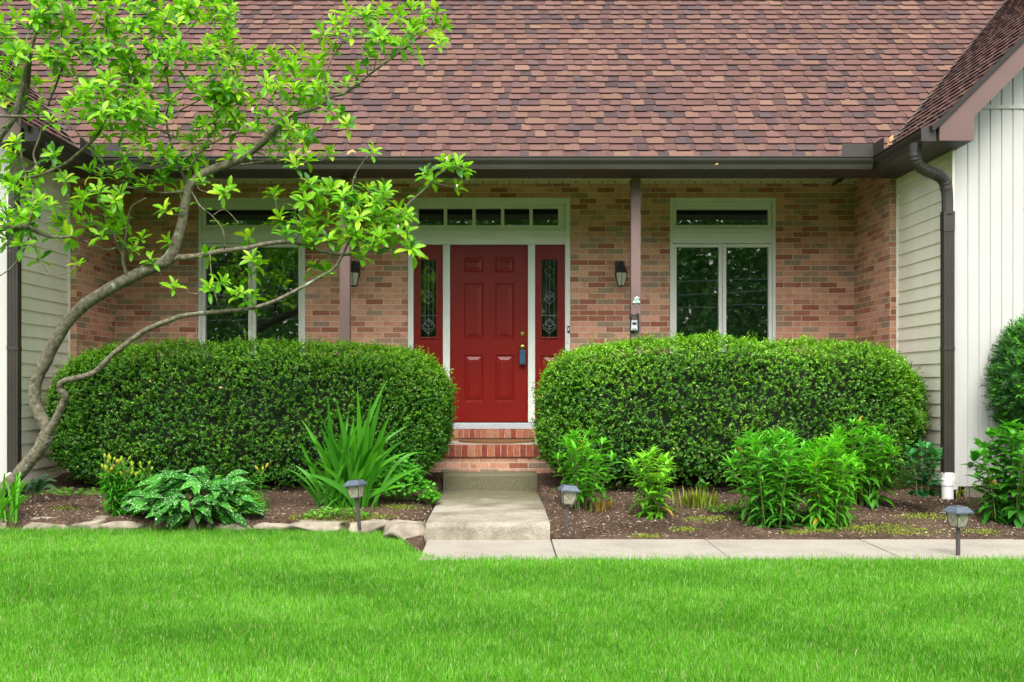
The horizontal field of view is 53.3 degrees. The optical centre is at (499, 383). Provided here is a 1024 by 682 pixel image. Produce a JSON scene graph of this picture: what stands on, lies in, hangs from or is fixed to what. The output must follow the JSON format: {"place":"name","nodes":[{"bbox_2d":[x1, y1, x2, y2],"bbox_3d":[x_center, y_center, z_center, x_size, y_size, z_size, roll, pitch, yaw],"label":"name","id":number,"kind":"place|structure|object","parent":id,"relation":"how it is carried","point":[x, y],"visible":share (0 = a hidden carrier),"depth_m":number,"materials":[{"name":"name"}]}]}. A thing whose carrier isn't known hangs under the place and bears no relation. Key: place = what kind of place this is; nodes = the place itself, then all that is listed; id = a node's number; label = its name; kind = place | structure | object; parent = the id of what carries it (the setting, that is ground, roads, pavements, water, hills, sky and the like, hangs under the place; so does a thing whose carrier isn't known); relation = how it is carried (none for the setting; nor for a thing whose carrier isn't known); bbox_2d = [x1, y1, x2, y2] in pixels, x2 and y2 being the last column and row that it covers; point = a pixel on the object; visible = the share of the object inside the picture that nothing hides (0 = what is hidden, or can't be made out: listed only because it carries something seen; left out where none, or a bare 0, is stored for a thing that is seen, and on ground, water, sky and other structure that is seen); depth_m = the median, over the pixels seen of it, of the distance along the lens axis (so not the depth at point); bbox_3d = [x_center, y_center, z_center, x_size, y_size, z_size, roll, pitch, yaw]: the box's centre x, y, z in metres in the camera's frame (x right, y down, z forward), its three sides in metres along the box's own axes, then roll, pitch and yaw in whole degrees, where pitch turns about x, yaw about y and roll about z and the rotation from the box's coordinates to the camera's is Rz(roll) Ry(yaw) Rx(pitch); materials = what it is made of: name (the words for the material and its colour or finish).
{"place":"outdoors","nodes":[
{"label":"outdoors","id":0,"kind":"place"},
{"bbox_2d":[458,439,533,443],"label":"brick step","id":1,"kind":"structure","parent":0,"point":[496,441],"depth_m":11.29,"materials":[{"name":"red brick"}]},
{"bbox_2d":[0,472,1023,553],"bbox_3d":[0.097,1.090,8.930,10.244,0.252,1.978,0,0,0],"label":"mulch","id":2,"kind":"object","parent":0,"point":[943,529],"visible":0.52,"depth_m":8.74,"materials":[{"name":"brown soil"}]},
{"bbox_2d":[0,519,8,528],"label":"edging stone","id":3,"kind":"object","parent":2,"relation":"on","point":[2,524],"visible":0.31,"depth_m":8.51,"materials":[{"name":"beige stone"}]},
{"bbox_2d":[0,472,31,523],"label":"grassy plant","id":4,"kind":"object","parent":2,"relation":"on","point":[14,496],"visible":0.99,"depth_m":8.49,"materials":[{"name":"green plant"}]},
{"bbox_2d":[25,474,56,495],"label":"fern","id":5,"kind":"object","parent":2,"relation":"on","point":[38,486],"visible":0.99,"depth_m":9.12,"materials":[{"name":"green plant"}]},
{"bbox_2d":[23,517,68,529],"bbox_3d":[-3.817,1.198,8.605,0.438,0.146,0.297,0,0,0],"label":"edging stone","id":6,"kind":"object","parent":2,"relation":"on","point":[44,525],"visible":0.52,"depth_m":8.50,"materials":[{"name":"beige stone"}]},
{"bbox_2d":[38,487,106,494],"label":"ground cover","id":7,"kind":"object","parent":2,"relation":"on","point":[93,492],"visible":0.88,"depth_m":8.89,"materials":[{"name":"green plant"}]},
{"bbox_2d":[69,515,107,531],"bbox_3d":[-3.483,1.191,8.611,0.385,0.141,0.304,0,0,0],"label":"edging stone","id":8,"kind":"object","parent":2,"relation":"on","point":[97,521],"visible":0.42,"depth_m":8.48,"materials":[{"name":"beige stone"}]},
{"bbox_2d":[101,521,142,530],"bbox_3d":[-3.115,1.204,8.607,0.425,0.120,0.324,0,0,0],"label":"edging stone","id":9,"kind":"object","parent":2,"relation":"on","point":[118,524],"visible":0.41,"depth_m":8.46,"materials":[{"name":"beige stone"}]},
{"bbox_2d":[94,453,154,517],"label":"lily plant","id":10,"kind":"object","parent":2,"relation":"on","point":[110,488],"visible":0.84,"depth_m":8.69,"materials":[{"name":"green plant"}]},
{"bbox_2d":[188,518,195,531],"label":"edging stone","id":11,"kind":"object","parent":2,"relation":"on","point":[192,521],"visible":0.54,"depth_m":8.51,"materials":[{"name":"grey stone"}]},
{"bbox_2d":[120,465,268,529],"bbox_3d":[-2.577,0.946,8.611,1.224,0.528,0.770,0,0,0],"label":"spotted plant","id":12,"kind":"object","parent":2,"relation":"on","point":[155,502],"visible":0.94,"depth_m":8.47,"materials":[{"name":"green plant"}]},
{"bbox_2d":[214,522,250,531],"bbox_3d":[-2.212,1.203,8.586,0.410,0.136,0.283,0,0,0],"label":"edging stone","id":13,"kind":"object","parent":2,"relation":"on","point":[238,525],"visible":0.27,"depth_m":8.46,"materials":[{"name":"beige stone"}]},
{"bbox_2d":[0,0,474,495],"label":"magnolia tree","id":14,"kind":"object","parent":2,"relation":"on","point":[225,96],"visible":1,"depth_m":8.59,"materials":[{"name":"green plant"}]},
{"bbox_2d":[215,484,268,521],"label":"plant","id":15,"kind":"object","parent":2,"relation":"on","point":[238,505],"visible":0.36,"depth_m":8.54,"materials":[{"name":"green plant"}]},
{"bbox_2d":[41,329,459,489],"bbox_3d":[-2.401,0.269,9.931,4.028,1.597,1.264,0,0,0],"label":"hedge","id":16,"kind":"object","parent":2,"relation":"on","point":[181,410],"visible":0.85,"depth_m":9.56,"materials":[{"name":"green plant"}]},
{"bbox_2d":[251,463,270,507],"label":"lily plant","id":17,"kind":"object","parent":2,"relation":"on","point":[261,477],"visible":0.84,"depth_m":8.96,"materials":[{"name":"green plant"}]},
{"bbox_2d":[253,522,288,530],"bbox_3d":[-1.900,1.205,8.607,0.331,0.123,0.317,0,0,0],"label":"edging stone","id":18,"kind":"object","parent":2,"relation":"on","point":[264,525],"visible":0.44,"depth_m":8.47,"materials":[{"name":"beige stone"}]},
{"bbox_2d":[285,519,346,534],"bbox_3d":[-1.505,1.196,8.521,0.606,0.126,0.296,0,0,0],"label":"edging stone","id":19,"kind":"object","parent":2,"relation":"on","point":[302,525],"visible":0.56,"depth_m":8.41,"materials":[{"name":"beige stone"}]},
{"bbox_2d":[302,505,369,517],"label":"columbine plant","id":20,"kind":"object","parent":2,"relation":"on","point":[322,511],"visible":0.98,"depth_m":8.60,"materials":[{"name":"green plant"}]},
{"bbox_2d":[343,479,367,529],"bbox_3d":[-1.158,0.983,8.276,0.149,0.410,0.149,-6,-2,22],"label":"path light","id":21,"kind":"object","parent":2,"relation":"on","point":[355,488],"visible":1,"depth_m":8.25,"materials":[{"name":"grey plastic"}]},
{"bbox_2d":[285,381,444,507],"bbox_3d":[-1.209,0.601,8.990,1.434,1.301,0.487,0,0,0],"label":"sword leaf plant","id":22,"kind":"object","parent":2,"relation":"on","point":[363,458],"visible":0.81,"depth_m":8.94,"materials":[{"name":"green plant"}]},
{"bbox_2d":[349,519,389,533],"bbox_3d":[-1.061,1.194,8.442,0.367,0.152,0.319,0,0,0],"label":"edging stone","id":23,"kind":"object","parent":2,"relation":"on","point":[367,526],"visible":0.49,"depth_m":8.32,"materials":[{"name":"beige stone"}]},
{"bbox_2d":[371,455,428,499],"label":"columbine plant","id":24,"kind":"object","parent":2,"relation":"on","point":[405,480],"visible":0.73,"depth_m":9.15,"materials":[{"name":"green plant"}]},
{"bbox_2d":[383,519,425,542],"bbox_3d":[-0.745,1.182,8.141,0.382,0.184,0.496,0,0,0],"label":"edging stone","id":25,"kind":"object","parent":2,"relation":"on","point":[400,529],"visible":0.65,"depth_m":8.00,"materials":[{"name":"beige stone"}]},
{"bbox_2d":[418,481,440,504],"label":"columbine plant","id":26,"kind":"object","parent":2,"relation":"on","point":[432,496],"visible":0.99,"depth_m":9.09,"materials":[{"name":"green plant"}]},
{"bbox_2d":[426,490,549,542],"bbox_3d":[-0.093,1.166,9.094,0.963,0.188,2.393,0,0,0],"label":"concrete landing","id":27,"kind":"object","parent":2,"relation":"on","point":[484,515],"visible":0.98,"depth_m":8.22,"materials":[{"name":"grey concrete"}]},
{"bbox_2d":[443,471,536,490],"bbox_3d":[-0.099,1.057,10.449,0.953,0.305,0.322,0,0,0],"label":"concrete step","id":28,"kind":"object","parent":2,"relation":"on","point":[493,480],"visible":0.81,"depth_m":10.29,"materials":[{"name":"grey concrete"}]},
{"bbox_2d":[0,0,1023,499],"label":"brick house","id":29,"kind":"structure","parent":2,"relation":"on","point":[594,140],"depth_m":11.58,"materials":[{"name":"brown brick"}]},
{"bbox_2d":[198,198,304,354],"bbox_3d":[-2.852,-0.954,11.760,1.224,2.367,0.120,0,0,0],"label":"window","id":30,"kind":"structure","parent":29,"relation":"in","point":[210,235],"depth_m":11.73,"materials":[{"name":"white wood"}]},
{"bbox_2d":[351,261,359,286],"bbox_3d":[-1.661,-1.253,11.607,0.142,0.306,0.221,0,0,0],"label":"wall lantern","id":31,"kind":"object","parent":29,"relation":"attached to","point":[355,270],"depth_m":11.54,"materials":[{"name":"black metal"}]},
{"bbox_2d":[450,245,527,421],"bbox_3d":[-0.126,-0.578,11.723,0.890,2.033,0.080,0,0,0],"label":"door","id":32,"kind":"structure","parent":29,"relation":"in","point":[489,283],"depth_m":11.75,"materials":[{"name":"red paint"}]},
{"bbox_2d":[520,349,524,364],"bbox_3d":[0.259,-0.325,11.692,0.066,0.211,0.040,0,0,0],"label":"lock box","id":33,"kind":"object","parent":32,"relation":"hanging from","point":[522,357],"visible":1,"depth_m":11.67,"materials":[{"name":"blue plastic"}]},
{"bbox_2d":[615,261,627,286],"bbox_3d":[1.375,-1.253,11.607,0.142,0.306,0.221,0,0,0],"label":"wall lantern","id":34,"kind":"object","parent":29,"relation":"attached to","point":[621,271],"depth_m":11.54,"materials":[{"name":"black metal"}]},
{"bbox_2d":[629,313,638,331],"bbox_3d":[1.391,-0.637,10.569,0.106,0.191,0.054,0,0,0],"label":"key safe","id":35,"kind":"object","parent":29,"relation":"attached to","point":[634,324],"visible":0.98,"depth_m":10.55,"materials":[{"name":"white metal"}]},
{"bbox_2d":[633,296,639,305],"bbox_3d":[1.415,-0.854,10.582,0.076,0.104,0.027,0,0,0],"label":"hook plaque","id":36,"kind":"object","parent":29,"relation":"attached to","point":[636,300],"visible":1,"depth_m":10.59,"materials":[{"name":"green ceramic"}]},
{"bbox_2d":[670,198,775,352],"bbox_3d":[2.559,-0.954,11.760,1.212,2.367,0.120,0,0,0],"label":"window","id":37,"kind":"structure","parent":29,"relation":"in","point":[721,237],"depth_m":11.73,"materials":[{"name":"white wood"}]},
{"bbox_2d":[887,135,892,145],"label":"dry leaf","id":38,"kind":"object","parent":29,"relation":"on","point":[890,139],"visible":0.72,"depth_m":9.93,"materials":[{"name":"plant"}]},
{"bbox_2d":[50,500,1009,538],"bbox_3d":[0.047,1.197,8.602,8.038,0.303,1.324,0,0,0],"label":"moss","id":39,"kind":"object","parent":2,"relation":"on","point":[857,527],"visible":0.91,"depth_m":8.36,"materials":[{"name":"green plant"}]},
{"bbox_2d":[557,484,580,533],"bbox_3d":[0.534,1.021,8.142,0.157,0.432,0.157,6,-1,-8],"label":"path light","id":40,"kind":"object","parent":2,"relation":"on","point":[568,492],"visible":0.87,"depth_m":8.10,"materials":[{"name":"black plastic"}]},
{"bbox_2d":[550,427,622,511],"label":"perennial plant","id":41,"kind":"object","parent":2,"relation":"on","point":[571,440],"visible":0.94,"depth_m":8.90,"materials":[{"name":"green plant"}]},
{"bbox_2d":[594,498,611,512],"bbox_3d":[0.894,1.038,8.872,0.152,0.172,0.432,0,0,7],"label":"cut stubble","id":42,"kind":"object","parent":2,"relation":"on","point":[598,505],"visible":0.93,"depth_m":8.84,"materials":[{"name":"brown plant"}]},
{"bbox_2d":[622,445,679,519],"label":"perennial plant","id":43,"kind":"object","parent":2,"relation":"on","point":[650,491],"visible":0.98,"depth_m":8.65,"materials":[{"name":"green plant"}]},
{"bbox_2d":[662,485,718,508],"bbox_3d":[1.662,0.993,8.994,0.558,0.232,0.484,0,0,0],"label":"cut stubble","id":44,"kind":"object","parent":2,"relation":"on","point":[696,498],"visible":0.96,"depth_m":8.98,"materials":[{"name":"green plant"}]},
{"bbox_2d":[695,479,712,496],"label":"heart leaf plant","id":45,"kind":"object","parent":2,"relation":"on","point":[700,482],"visible":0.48,"depth_m":9.23,"materials":[{"name":"green plant"}]},
{"bbox_2d":[707,504,744,512],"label":"ground cover","id":46,"kind":"object","parent":2,"relation":"on","point":[728,508],"visible":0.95,"depth_m":8.77,"materials":[{"name":"green plant"}]},
{"bbox_2d":[529,327,933,491],"bbox_3d":[2.241,0.266,9.905,3.934,1.646,1.229,0,0,0],"label":"hedge","id":47,"kind":"object","parent":2,"relation":"on","point":[695,412],"visible":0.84,"depth_m":9.56,"materials":[{"name":"green plant"}]},
{"bbox_2d":[718,426,819,529],"bbox_3d":[2.236,0.843,8.439,0.826,0.987,0.806,0,0,28],"label":"perennial plant","id":48,"kind":"object","parent":2,"relation":"on","point":[781,493],"visible":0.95,"depth_m":8.35,"materials":[{"name":"green plant"}]},
{"bbox_2d":[788,430,865,529],"bbox_3d":[2.689,0.856,8.332,0.685,0.972,0.558,0,0,-40],"label":"perennial plant","id":49,"kind":"object","parent":2,"relation":"on","point":[827,501],"visible":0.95,"depth_m":8.28,"materials":[{"name":"green plant"}]},
{"bbox_2d":[823,416,903,508],"bbox_3d":[3.267,0.720,9.248,0.692,0.872,0.736,0,0,15],"label":"perennial plant","id":50,"kind":"object","parent":2,"relation":"on","point":[867,494],"visible":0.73,"depth_m":9.07,"materials":[{"name":"green plant"}]},
{"bbox_2d":[882,460,914,488],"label":"broadleaf plant","id":51,"kind":"object","parent":2,"relation":"on","point":[901,485],"visible":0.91,"depth_m":9.01,"materials":[{"name":"green plant"}]},
{"bbox_2d":[904,440,943,496],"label":"broadleaf shrub","id":52,"kind":"object","parent":2,"relation":"on","point":[932,454],"visible":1,"depth_m":8.72,"materials":[{"name":"green plant"}]},
{"bbox_2d":[956,487,969,498],"bbox_3d":[4.105,0.957,9.045,0.110,0.121,0.496,0,0,18],"label":"cut stubble","id":53,"kind":"object","parent":2,"relation":"on","point":[965,491],"visible":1,"depth_m":9.03,"materials":[{"name":"green plant"}]},
{"bbox_2d":[961,418,1023,527],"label":"broadleaf plant","id":54,"kind":"object","parent":2,"relation":"on","point":[1012,510],"visible":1,"depth_m":8.50,"materials":[{"name":"green plant"}]},
{"bbox_2d":[976,311,1023,448],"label":"yew shrub","id":55,"kind":"object","parent":2,"relation":"on","point":[1010,350],"visible":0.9,"depth_m":8.99,"materials":[{"name":"green plant"}]},
{"bbox_2d":[0,524,1023,681],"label":"lawn","id":56,"kind":"structure","parent":0,"point":[464,596],"depth_m":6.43,"materials":[{"name":"plant"}]},
{"bbox_2d":[942,505,973,555],"bbox_3d":[3.219,1.063,7.170,0.149,0.410,0.149,0,0,-18],"label":"path light","id":57,"kind":"object","parent":56,"relation":"on","point":[958,516],"visible":0.91,"depth_m":7.14,"materials":[{"name":"black plastic"}]},
{"bbox_2d":[419,539,1023,562],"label":"path","id":58,"kind":"structure","parent":0,"point":[642,548],"depth_m":7.49,"materials":[{"name":"concrete"}]}
]}

